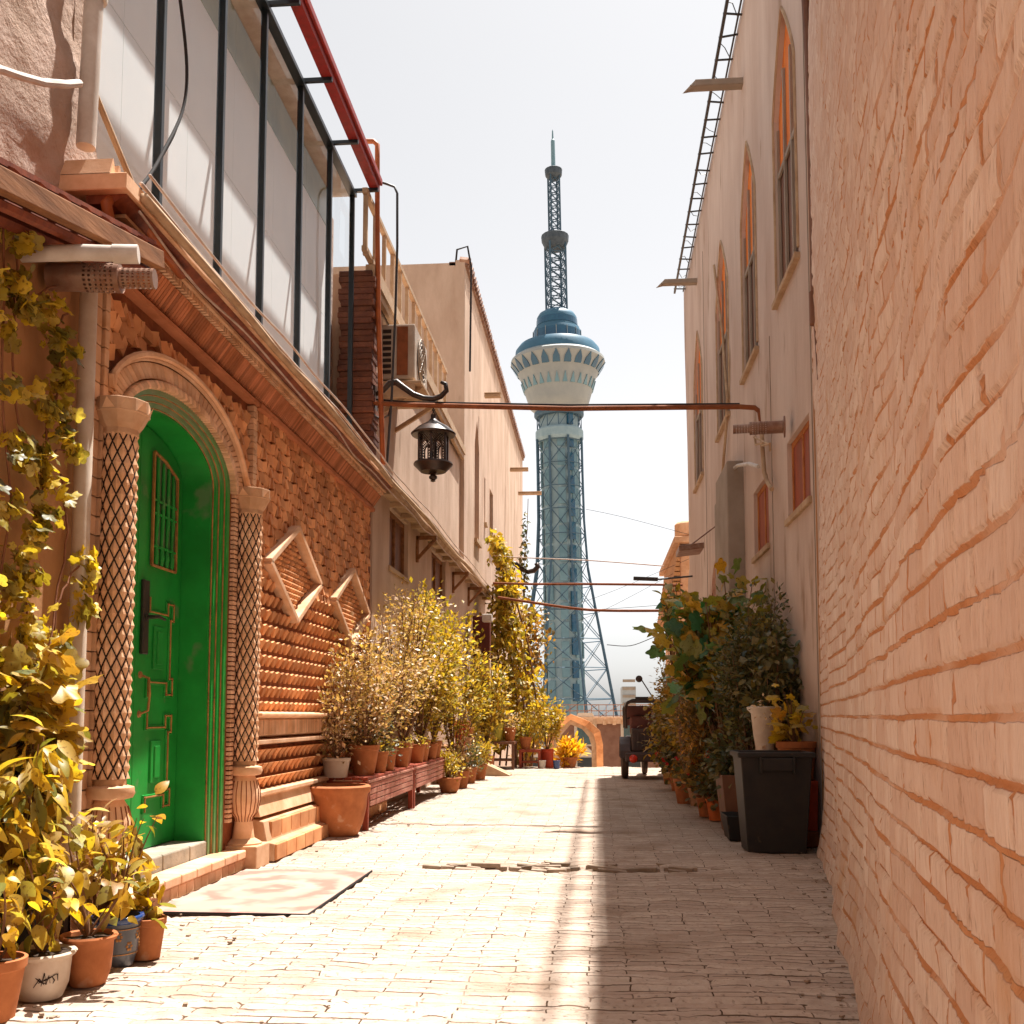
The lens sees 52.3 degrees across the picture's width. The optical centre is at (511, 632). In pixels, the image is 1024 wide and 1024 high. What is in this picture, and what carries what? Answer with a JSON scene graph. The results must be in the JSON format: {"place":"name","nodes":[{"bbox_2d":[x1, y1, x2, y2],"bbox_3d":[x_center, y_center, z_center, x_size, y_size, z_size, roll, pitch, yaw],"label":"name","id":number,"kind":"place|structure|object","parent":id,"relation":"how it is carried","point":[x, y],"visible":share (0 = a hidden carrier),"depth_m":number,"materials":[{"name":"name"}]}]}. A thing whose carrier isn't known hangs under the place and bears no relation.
{"place":"outdoors","nodes":[
{"label":"outdoors","id":0,"kind":"place"},
{"bbox_2d":[0,766,860,1023],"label":"alley paving","id":1,"kind":"structure","parent":0,"point":[704,944],"depth_m":4.81,"materials":[{"name":"stone"}]},
{"bbox_2d":[0,757,33,913],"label":"potted plant","id":2,"kind":"object","parent":1,"relation":"on","point":[3,835],"visible":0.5,"depth_m":3.70,"materials":[{"name":"yellow plant"}]},
{"bbox_2d":[0,865,40,1022],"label":"potted plant","id":3,"kind":"object","parent":1,"relation":"on","point":[13,963],"visible":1,"depth_m":3.46,"materials":[{"name":"yellow plant"}]},
{"bbox_2d":[0,715,85,950],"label":"potted plant","id":4,"kind":"object","parent":1,"relation":"on","point":[20,794],"visible":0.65,"depth_m":3.87,"materials":[{"name":"yellow plant"}]},
{"bbox_2d":[0,829,99,1002],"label":"potted plant","id":5,"kind":"object","parent":1,"relation":"on","point":[46,975],"visible":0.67,"depth_m":3.69,"materials":[{"name":"yellow plant"}]},
{"bbox_2d":[0,628,103,936],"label":"potted plant","id":6,"kind":"object","parent":1,"relation":"on","point":[44,700],"visible":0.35,"depth_m":4.17,"materials":[{"name":"yellow plant"}]},
{"bbox_2d":[34,807,157,987],"bbox_3d":[-1.555,0.992,3.913,0.441,0.648,0.434,2,-5,-21],"label":"potted plant","id":7,"kind":"object","parent":1,"relation":"on","point":[91,963],"visible":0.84,"depth_m":3.87,"materials":[{"name":"yellow plant"}]},
{"bbox_2d":[52,798,160,930],"bbox_3d":[-1.698,1.024,4.336,0.430,0.651,0.433,-3,-5,31],"label":"potted plant","id":8,"kind":"object","parent":1,"relation":"on","point":[86,822],"visible":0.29,"depth_m":4.32,"materials":[{"name":"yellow plant"}]},
{"bbox_2d":[72,781,168,967],"bbox_3d":[-1.612,0.974,4.218,0.376,0.732,0.500,0,-5,5],"label":"potted plant","id":9,"kind":"object","parent":1,"relation":"on","point":[126,943],"visible":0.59,"depth_m":4.19,"materials":[{"name":"yellow plant"}]},
{"bbox_2d":[130,856,176,960],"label":"potted plant","id":10,"kind":"object","parent":1,"relation":"on","point":[153,922],"visible":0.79,"depth_m":4.32,"materials":[{"name":"orange plant"}]},
{"bbox_2d":[159,869,372,915],"bbox_3d":[-1.366,1.474,5.970,0.829,0.016,1.490,0,-5,5],"label":"rug","id":11,"kind":"object","parent":1,"relation":"on","point":[268,892],"visible":0.98,"depth_m":5.81,"materials":[{"name":"fabric"}]},
{"bbox_2d":[310,783,370,836],"bbox_3d":[-1.472,1.496,8.778,0.562,0.420,0.562,0,-5,5],"label":"flower pot","id":12,"kind":"object","parent":1,"relation":"on","point":[342,808],"visible":0.72,"depth_m":8.57,"materials":[{"name":"ceramic"}]},
{"bbox_2d":[327,765,414,830],"bbox_3d":[-1.339,1.589,10.199,0.383,0.462,2.260,0,-5,5],"label":"plant bench","id":13,"kind":"object","parent":1,"relation":"on","point":[381,782],"visible":0.66,"depth_m":9.77,"materials":[{"name":"red paint"}]},
{"bbox_2d":[316,638,378,777],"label":"potted plant","id":14,"kind":"object","parent":13,"relation":"on","point":[336,766],"visible":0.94,"depth_m":9.11,"materials":[{"name":"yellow plant"}]},
{"bbox_2d":[345,660,401,768],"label":"potted plant","id":15,"kind":"object","parent":13,"relation":"on","point":[375,736],"visible":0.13,"depth_m":10.02,"materials":[{"name":"green plant"}]},
{"bbox_2d":[328,610,420,774],"bbox_3d":[-1.228,0.562,9.593,0.832,1.487,1.243,0,-5,5],"label":"potted plant","id":16,"kind":"object","parent":13,"relation":"on","point":[366,755],"visible":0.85,"depth_m":9.48,"materials":[{"name":"yellow plant"}]},
{"bbox_2d":[359,583,438,750],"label":"potted plant","id":17,"kind":"object","parent":13,"relation":"on","point":[401,691],"visible":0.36,"depth_m":10.67,"materials":[{"name":"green plant"}]},
{"bbox_2d":[384,757,445,807],"bbox_3d":[-1.149,1.775,12.514,0.383,0.462,2.280,0,-5,5],"label":"plant bench","id":18,"kind":"object","parent":1,"relation":"on","point":[420,776],"visible":0.52,"depth_m":12.27,"materials":[{"name":"red paint"}]},
{"bbox_2d":[373,581,464,764],"bbox_3d":[-0.998,0.439,11.620,0.962,2.055,0.945,0,-5,5],"label":"potted plant","id":19,"kind":"object","parent":18,"relation":"on","point":[406,629],"visible":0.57,"depth_m":11.62,"materials":[{"name":"yellow plant"}]},
{"bbox_2d":[400,577,467,759],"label":"potted plant","id":20,"kind":"object","parent":18,"relation":"on","point":[420,730],"visible":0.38,"depth_m":12.67,"materials":[{"name":"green plant"}]},
{"bbox_2d":[407,577,479,757],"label":"potted plant","id":21,"kind":"object","parent":18,"relation":"on","point":[453,696],"visible":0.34,"depth_m":13.39,"materials":[{"name":"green plant"}]},
{"bbox_2d":[32,801,858,1023],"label":"grit","id":22,"kind":"object","parent":1,"relation":"on","point":[839,998],"visible":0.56,"depth_m":3.92,"materials":[{"name":"gravel"}]},
{"bbox_2d":[434,742,466,792],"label":"potted plant","id":23,"kind":"object","parent":1,"relation":"on","point":[448,783],"visible":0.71,"depth_m":13.54,"materials":[{"name":"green plant"}]},
{"bbox_2d":[442,728,481,787],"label":"potted plant","id":24,"kind":"object","parent":1,"relation":"on","point":[464,780],"visible":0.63,"depth_m":14.51,"materials":[{"name":"green plant"}]},
{"bbox_2d":[432,600,496,775],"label":"potted plant","id":25,"kind":"object","parent":1,"relation":"on","point":[467,706],"visible":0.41,"depth_m":14.76,"materials":[{"name":"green plant"}]},
{"bbox_2d":[465,736,495,779],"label":"potted plant","id":26,"kind":"object","parent":1,"relation":"on","point":[480,775],"visible":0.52,"depth_m":16.41,"materials":[{"name":"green plant"}]},
{"bbox_2d":[473,614,492,759],"bbox_3d":[-0.541,1.110,19.231,0.380,2.860,0.500,0,-5,5],"label":"meter post","id":27,"kind":"object","parent":1,"relation":"on","point":[485,621],"visible":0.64,"depth_m":19.31,"materials":[{"name":"paint"}]},
{"bbox_2d":[463,628,515,763],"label":"potted plant","id":28,"kind":"object","parent":1,"relation":"on","point":[486,728],"visible":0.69,"depth_m":18.86,"materials":[{"name":"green plant"}]},
{"bbox_2d":[476,528,548,765],"bbox_3d":[-0.033,0.312,20.967,1.570,4.732,1.909,0,-5,5],"label":"climbing vine","id":29,"kind":"object","parent":1,"relation":"on","point":[505,630],"visible":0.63,"depth_m":20.85,"materials":[{"name":"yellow plant"}]},
{"bbox_2d":[504,607,556,766],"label":"climbing vine","id":30,"kind":"object","parent":1,"relation":"on","point":[535,656],"visible":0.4,"depth_m":22.19,"materials":[{"name":"green plant"}]},
{"bbox_2d":[519,749,541,767],"bbox_3d":[0.357,2.431,20.058,0.420,0.360,0.500,0,-5,5],"label":"plant table","id":31,"kind":"object","parent":1,"relation":"on","point":[521,760],"visible":0.94,"depth_m":19.83,"materials":[{"name":"red paint"}]},
{"bbox_2d":[513,711,537,748],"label":"potted plant","id":32,"kind":"object","parent":31,"relation":"on","point":[525,741],"visible":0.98,"depth_m":20.01,"materials":[{"name":"green plant"}]},
{"bbox_2d":[526,692,565,767],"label":"potted plant","id":33,"kind":"object","parent":1,"relation":"on","point":[547,752],"visible":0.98,"depth_m":20.17,"materials":[{"name":"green plant"}]},
{"bbox_2d":[553,731,590,767],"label":"potted plant","id":34,"kind":"object","parent":1,"relation":"on","point":[569,750],"visible":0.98,"depth_m":20.24,"materials":[{"name":"yellow plant"}]},
{"bbox_2d":[422,860,724,873],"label":"broken bricks","id":35,"kind":"object","parent":1,"relation":"on","point":[545,866],"visible":0.76,"depth_m":6.95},
{"bbox_2d":[619,675,665,777],"bbox_3d":[2.225,1.554,17.314,0.900,1.669,1.987,0,-5,5],"label":"cargo tricycle","id":36,"kind":"object","parent":1,"relation":"on","point":[631,748],"visible":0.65,"depth_m":16.53,"materials":[{"name":"paint"}]},
{"bbox_2d":[638,673,676,766],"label":"potted plant","id":37,"kind":"object","parent":1,"relation":"on","point":[658,736],"visible":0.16,"depth_m":14.17,"materials":[{"name":"green plant"}]},
{"bbox_2d":[647,581,693,803],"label":"potted plant","id":38,"kind":"object","parent":1,"relation":"on","point":[668,615],"visible":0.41,"depth_m":12.02,"materials":[{"name":"green plant"}]},
{"bbox_2d":[648,641,699,767],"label":"potted plant","id":39,"kind":"object","parent":1,"relation":"on","point":[667,692],"visible":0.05,"depth_m":12.71,"materials":[{"name":"green plant"}]},
{"bbox_2d":[677,753,711,816],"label":"potted plant","id":40,"kind":"object","parent":1,"relation":"on","point":[688,777],"visible":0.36,"depth_m":10.43,"materials":[{"name":"green plant"}]},
{"bbox_2d":[660,661,744,775],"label":"potted plant","id":41,"kind":"object","parent":1,"relation":"on","point":[690,719],"visible":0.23,"depth_m":10.50,"materials":[{"name":"green plant"}]},
{"bbox_2d":[689,753,720,820],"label":"potted plant","id":42,"kind":"object","parent":1,"relation":"on","point":[712,802],"visible":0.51,"depth_m":10.00,"materials":[{"name":"green plant"}]},
{"bbox_2d":[633,558,778,765],"bbox_3d":[1.944,0.564,10.319,1.504,2.525,1.502,0,-5,5],"label":"potted plant","id":43,"kind":"object","parent":1,"relation":"on","point":[692,634],"visible":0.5,"depth_m":10.15,"materials":[{"name":"green plant"}]},
{"bbox_2d":[696,729,754,829],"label":"potted plant","id":44,"kind":"object","parent":1,"relation":"on","point":[724,778],"visible":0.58,"depth_m":8.96,"materials":[{"name":"plant"}]},
{"bbox_2d":[720,812,740,840],"bbox_3d":[1.900,1.586,8.524,0.338,0.200,0.418,0,-5,5],"label":"trough","id":45,"kind":"object","parent":1,"relation":"on","point":[730,823],"visible":0.43,"depth_m":8.35,"materials":[{"name":"plastic"}]},
{"bbox_2d":[696,577,795,749],"bbox_3d":[2.083,0.629,9.404,0.856,2.249,1.408,0,-5,5],"label":"potted plant","id":46,"kind":"object","parent":1,"relation":"on","point":[729,682],"visible":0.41,"depth_m":9.26,"materials":[{"name":"green plant"}]},
{"bbox_2d":[730,750,815,853],"bbox_3d":[1.948,1.260,7.797,0.560,0.735,0.530,0,-5,5],"label":"waste bin","id":47,"kind":"object","parent":1,"relation":"on","point":[773,788],"visible":1,"depth_m":7.61,"materials":[{"name":"plastic"}]},
{"bbox_2d":[731,621,803,749],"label":"potted plant","id":48,"kind":"object","parent":47,"relation":"on","point":[771,676],"visible":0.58,"depth_m":8.77,"materials":[{"name":"green plant"}]},
{"bbox_2d":[807,831,818,846],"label":"brick block","id":49,"kind":"structure","parent":1,"relation":"on","point":[813,839],"depth_m":7.96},
{"bbox_2d":[808,780,817,830],"bbox_3d":[2.261,1.343,8.121,0.200,0.380,0.259,0,-5,5],"label":"red crate","id":50,"kind":"object","parent":49,"relation":"on","point":[813,818],"visible":0.35,"depth_m":8.00,"materials":[{"name":"plastic"}]},
{"bbox_2d":[765,683,817,779],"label":"potted plant","id":51,"kind":"object","parent":50,"relation":"on","point":[795,716],"visible":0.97,"depth_m":8.16,"materials":[{"name":"yellow plant"}]},
{"bbox_2d":[806,0,1023,1023],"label":"brick wall","id":52,"kind":"structure","parent":1,"relation":"on","point":[916,122],"depth_m":2.03,"materials":[{"name":"brick"}]},
{"bbox_2d":[801,0,817,379],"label":"drainpipe","id":53,"kind":"object","parent":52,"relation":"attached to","point":[805,10],"visible":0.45,"depth_m":7.69,"materials":[{"name":"metal"}]},
{"bbox_3d":[2.067,1.331,8.501,0.300,0.705,0.300,0,-5,5],"label":"plant stand","id":54,"kind":"object","parent":1,"relation":"on","visible":0},
{"bbox_2d":[746,688,792,749],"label":"potted plant","id":55,"kind":"object","parent":54,"relation":"on","point":[761,717],"visible":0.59,"depth_m":8.46,"materials":[{"name":"white ceramic"}]},
{"bbox_2d":[271,0,742,716],"label":"sky","id":56,"kind":"structure","parent":0,"point":[462,101],"materials":[{"name":"white"}]},
{"bbox_3d":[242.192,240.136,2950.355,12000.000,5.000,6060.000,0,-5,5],"label":"ground","id":57,"kind":"structure","parent":0,"visible":0},
{"bbox_2d":[0,0,164,939],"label":"plaster house","id":58,"kind":"structure","parent":57,"relation":"on","point":[38,124],"depth_m":4.64,"materials":[{"name":"brown concrete"}]},
{"bbox_2d":[0,65,82,88],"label":"conduit","id":59,"kind":"object","parent":58,"relation":"attached to","point":[39,81],"visible":1,"depth_m":4.52,"materials":[{"name":"white plastic"}]},
{"bbox_2d":[0,228,101,725],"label":"climbing vine","id":60,"kind":"object","parent":58,"relation":"attached to","point":[16,585],"visible":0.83,"depth_m":4.34,"materials":[{"name":"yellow plant"}]},
{"bbox_2d":[61,262,98,868],"bbox_3d":[-2.006,-0.348,4.823,0.097,2.965,0.080,0,-5,5],"label":"drainpipe","id":61,"kind":"object","parent":58,"relation":"attached to","point":[84,428],"visible":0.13,"depth_m":4.82,"materials":[{"name":"beige metal"}]},
{"bbox_2d":[20,244,139,263],"bbox_3d":[-1.827,-1.603,4.412,0.478,0.106,0.081,1,-5,-10],"label":"vent pipe","id":62,"kind":"object","parent":58,"relation":"attached to","point":[122,253],"visible":0.92,"depth_m":4.39,"materials":[{"name":"white plastic"}]},
{"bbox_2d":[76,0,107,151],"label":"drainpipe","id":63,"kind":"object","parent":58,"relation":"attached to","point":[88,95],"visible":1,"depth_m":5.01,"materials":[{"name":"white plastic"}]},
{"bbox_2d":[44,262,157,292],"bbox_3d":[-1.828,-1.581,4.654,0.464,0.130,0.130,0,-5,-3],"label":"exhaust pipe","id":64,"kind":"object","parent":58,"relation":"attached to","point":[70,277],"visible":0.98,"depth_m":4.61,"materials":[{"name":"metal"}]},
{"bbox_2d":[138,0,188,188],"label":"cable","id":65,"kind":"object","parent":58,"relation":"attached to","point":[160,157],"visible":0.74,"depth_m":5.92,"materials":[{"name":"rubber"}]},
{"bbox_2d":[58,158,392,934],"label":"brick house","id":66,"kind":"structure","parent":57,"relation":"on","point":[238,490],"depth_m":6.67,"materials":[{"name":"orange brick"}]},
{"bbox_2d":[98,96,133,179],"bbox_3d":[-2.024,-2.460,5.468,0.042,0.489,0.530,-1,-5,16],"label":"stay pole","id":67,"kind":"object","parent":66,"relation":"on","point":[112,136],"visible":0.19,"depth_m":5.36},
{"bbox_2d":[124,433,140,853],"bbox_3d":[-2.231,-0.014,5.734,0.050,2.504,0.627,0,-5,5],"label":"door frame","id":68,"kind":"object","parent":66,"relation":"in","point":[128,801],"depth_m":6.03,"materials":[{"name":"green paint"}]},
{"bbox_2d":[130,426,182,851],"bbox_3d":[-2.132,0.036,6.359,0.146,2.504,0.627,0,-5,5],"label":"door","id":69,"kind":"structure","parent":66,"relation":"in","point":[154,735],"depth_m":6.31,"materials":[{"name":"green paint"}]},
{"bbox_2d":[96,0,382,430],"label":"glass gallery","id":70,"kind":"object","parent":66,"relation":"on","point":[250,175],"visible":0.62,"depth_m":8.36,"materials":[{"name":"white"}]},
{"bbox_2d":[336,270,378,455],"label":"brick pier","id":71,"kind":"structure","parent":66,"relation":"on","point":[365,380],"depth_m":11.33,"materials":[{"name":"brick"}]},
{"bbox_2d":[366,139,385,464],"bbox_3d":[-1.539,-3.650,11.441,0.342,3.689,0.056,0,-5,5],"label":"orange pipe","id":72,"kind":"object","parent":71,"relation":"attached to","point":[378,309],"visible":0.81,"depth_m":11.40,"materials":[{"name":"metal"}]},
{"bbox_2d":[382,182,398,464],"bbox_3d":[-1.371,-3.409,11.408,0.248,3.205,0.028,0,-5,5],"label":"service pipe","id":73,"kind":"object","parent":72,"relation":"attached to","point":[395,308],"visible":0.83,"depth_m":11.39,"materials":[{"name":"orange metal"}]},
{"bbox_2d":[373,379,448,418],"bbox_3d":[-1.115,-2.542,11.367,0.859,0.452,0.120,0,-5,5],"label":"lantern bracket","id":74,"kind":"object","parent":71,"relation":"attached to","point":[408,390],"visible":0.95,"depth_m":11.35,"materials":[{"name":"metal"}]},
{"bbox_2d":[411,408,455,481],"bbox_3d":[-0.853,-2.063,11.308,0.490,0.882,0.490,0,-5,5],"label":"lantern","id":75,"kind":"object","parent":74,"relation":"hanging from","point":[433,430],"visible":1,"depth_m":11.19,"materials":[{"name":"metal"}]},
{"bbox_2d":[331,274,494,802],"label":"plaster house","id":76,"kind":"structure","parent":57,"relation":"on","point":[404,544],"depth_m":13.88,"materials":[{"name":"paint"}]},
{"bbox_2d":[138,210,488,597],"bbox_3d":[-1.096,-1.312,13.733,0.038,0.062,17.501,0,-5,5],"label":"cable","id":77,"kind":"object","parent":76,"relation":"attached to","point":[205,295],"visible":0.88,"depth_m":6.86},
{"bbox_2d":[139,182,494,594],"bbox_3d":[-1.086,-1.476,13.746,0.048,0.043,17.500,0,-5,5],"label":"cable","id":78,"kind":"object","parent":76,"relation":"attached to","point":[146,189],"visible":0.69,"depth_m":7.64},
{"bbox_2d":[140,193,494,598],"bbox_3d":[-1.065,-1.407,13.738,0.077,0.069,17.501,0,-5,5],"label":"cable","id":79,"kind":"object","parent":76,"relation":"attached to","point":[164,220],"visible":0.91,"depth_m":6.85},
{"bbox_2d":[148,174,491,588],"bbox_3d":[-1.046,-1.516,13.746,0.039,0.038,17.500,0,-5,5],"label":"cable","id":80,"kind":"object","parent":76,"relation":"attached to","point":[225,271],"visible":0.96,"depth_m":6.95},
{"bbox_2d":[388,511,409,583],"bbox_3d":[-1.427,-1.052,12.784,0.130,0.760,1.300,0,-5,5],"label":"window","id":81,"kind":"structure","parent":76,"relation":"in","point":[396,535],"depth_m":12.96,"materials":[{"name":"brown wood"}]},
{"bbox_2d":[382,324,431,432],"bbox_3d":[-1.299,-3.068,12.733,0.580,1.089,1.100,0,-5,5],"label":"air conditioner","id":82,"kind":"object","parent":76,"relation":"attached to","point":[410,367],"visible":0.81,"depth_m":12.30,"materials":[{"name":"metal"}]},
{"bbox_2d":[361,187,465,459],"bbox_3d":[-1.243,-3.972,15.217,0.100,0.950,8.200,0,-5,5],"label":"terrace railing","id":83,"kind":"object","parent":76,"relation":"on","point":[387,302],"visible":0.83,"depth_m":13.13,"materials":[{"name":"metal"}]},
{"bbox_2d":[431,553,446,606],"bbox_3d":[-1.167,-0.822,15.965,0.130,0.710,1.500,0,-5,5],"label":"window","id":84,"kind":"structure","parent":76,"relation":"in","point":[436,568],"depth_m":16.26,"materials":[{"name":"brown wood"}]},
{"bbox_2d":[333,246,541,766],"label":"tall house","id":85,"kind":"structure","parent":57,"relation":"on","point":[452,308],"depth_m":21.05,"materials":[{"name":"paint"}]},
{"bbox_2d":[511,561,539,573],"bbox_3d":[0.270,-1.528,24.258,0.763,0.365,0.120,0,-5,5],"label":"lantern bracket","id":86,"kind":"object","parent":85,"relation":"attached to","point":[533,570],"visible":0.85,"depth_m":24.20,"materials":[{"name":"metal"}]},
{"bbox_2d":[516,508,532,606],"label":"hanging vine","id":87,"kind":"object","parent":86,"relation":"hanging from","point":[524,544],"visible":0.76,"depth_m":24.25,"materials":[{"name":"green plant"}]},
{"bbox_2d":[511,129,617,716],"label":"observation tower","id":88,"kind":"structure","parent":57,"relation":"on","point":[558,358],"depth_m":298.53,"materials":[{"name":"blue metal"}]},
{"bbox_2d":[548,714,602,766],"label":"garden arch","id":89,"kind":"structure","parent":57,"relation":"on","point":[590,730],"depth_m":39.53,"materials":[{"name":"stone"}]},
{"bbox_2d":[523,713,658,767],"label":"wall","id":90,"kind":"structure","parent":57,"relation":"on","point":[612,730],"depth_m":59.41,"materials":[{"name":"brown brick"}]},
{"bbox_2d":[657,521,689,676],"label":"corner house","id":91,"kind":"structure","parent":57,"relation":"on","point":[678,568],"depth_m":21.98,"materials":[{"name":"paint"}]},
{"bbox_2d":[656,0,823,838],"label":"tall house","id":92,"kind":"structure","parent":57,"relation":"on","point":[751,241],"depth_m":10.83,"materials":[{"name":"paint"}]},
{"bbox_2d":[373,401,760,420],"bbox_3d":[0.543,-2.334,11.108,4.168,0.408,0.140,-1,-5,7],"label":"crossing pole","id":93,"kind":"object","parent":92,"relation":"attached to","point":[579,408],"visible":0.87,"depth_m":11.09,"materials":[{"name":"metal"}]},
{"bbox_2d":[376,399,739,405],"bbox_3d":[0.431,-2.471,11.166,3.944,0.191,0.035,0,-5,6],"label":"cable","id":94,"kind":"object","parent":93,"relation":"on","point":[562,404],"visible":0.9,"depth_m":11.13,"materials":[{"name":"rubber"}]},
{"bbox_2d":[498,596,666,611],"bbox_3d":[1.377,-0.503,18.549,3.281,0.311,0.052,0,-5,5],"label":"cable","id":95,"kind":"object","parent":92,"relation":"attached to","point":[586,609],"visible":0.9,"depth_m":18.53,"materials":[{"name":"metal"}]},
{"bbox_2d":[493,582,682,585],"bbox_3d":[1.411,-0.905,19.585,3.552,0.114,0.048,0,-5,5],"label":"cable","id":96,"kind":"object","parent":92,"relation":"attached to","point":[618,584],"visible":0.95,"depth_m":19.56,"materials":[{"name":"metal"}]},
{"bbox_2d":[693,330,703,493],"bbox_3d":[3.114,-3.727,17.255,0.150,2.608,1.420,0,-5,5],"label":"window","id":97,"kind":"structure","parent":92,"relation":"in","point":[699,397],"depth_m":17.43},
{"bbox_2d":[674,0,741,293],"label":"roof trellis","id":98,"kind":"object","parent":92,"relation":"attached to","point":[717,59],"visible":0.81,"depth_m":14.43,"materials":[{"name":"black metal"}]},
{"bbox_2d":[713,264,728,471],"bbox_3d":[2.771,-3.625,13.841,0.036,3.116,1.232,0,-5,5],"label":"conduit","id":99,"kind":"object","parent":92,"relation":"attached to","point":[724,365],"visible":0.88,"depth_m":13.52,"materials":[{"name":"metal"}]},
{"bbox_2d":[715,240,730,442],"bbox_3d":[2.843,-3.992,13.952,0.150,2.608,1.370,0,-5,5],"label":"window","id":100,"kind":"structure","parent":92,"relation":"in","point":[724,303],"depth_m":14.12,"materials":[{"name":"wood"}]},
{"bbox_2d":[739,141,758,384],"bbox_3d":[2.644,-4.186,11.528,0.150,2.608,1.150,0,-5,5],"label":"window","id":101,"kind":"structure","parent":92,"relation":"in","point":[750,242],"depth_m":11.66,"materials":[{"name":"wood"}]},
{"bbox_2d":[733,416,785,437],"bbox_3d":[2.157,-1.785,9.082,0.455,0.187,0.187,0,-5,5],"label":"exhaust pipe","id":102,"kind":"object","parent":92,"relation":"attached to","point":[773,427],"visible":1,"depth_m":9.06,"materials":[{"name":"metal"}]},
{"bbox_2d":[751,484,769,563],"bbox_3d":[2.614,-1.161,10.795,0.130,0.760,1.070,0,-5,5],"label":"window","id":103,"kind":"structure","parent":92,"relation":"in","point":[762,496],"depth_m":10.94,"materials":[{"name":"orange wood"}]},
{"bbox_2d":[771,6,799,309],"bbox_3d":[2.462,-4.363,9.317,0.150,2.608,1.140,0,-5,5],"label":"window","id":104,"kind":"structure","parent":92,"relation":"in","point":[787,163],"depth_m":9.42,"materials":[{"name":"wood"}]},
{"bbox_2d":[784,420,811,526],"bbox_3d":[2.449,-1.351,8.795,0.130,0.740,1.080,0,-5,5],"label":"window","id":105,"kind":"structure","parent":92,"relation":"in","point":[801,483],"depth_m":8.88,"materials":[{"name":"orange wood"}]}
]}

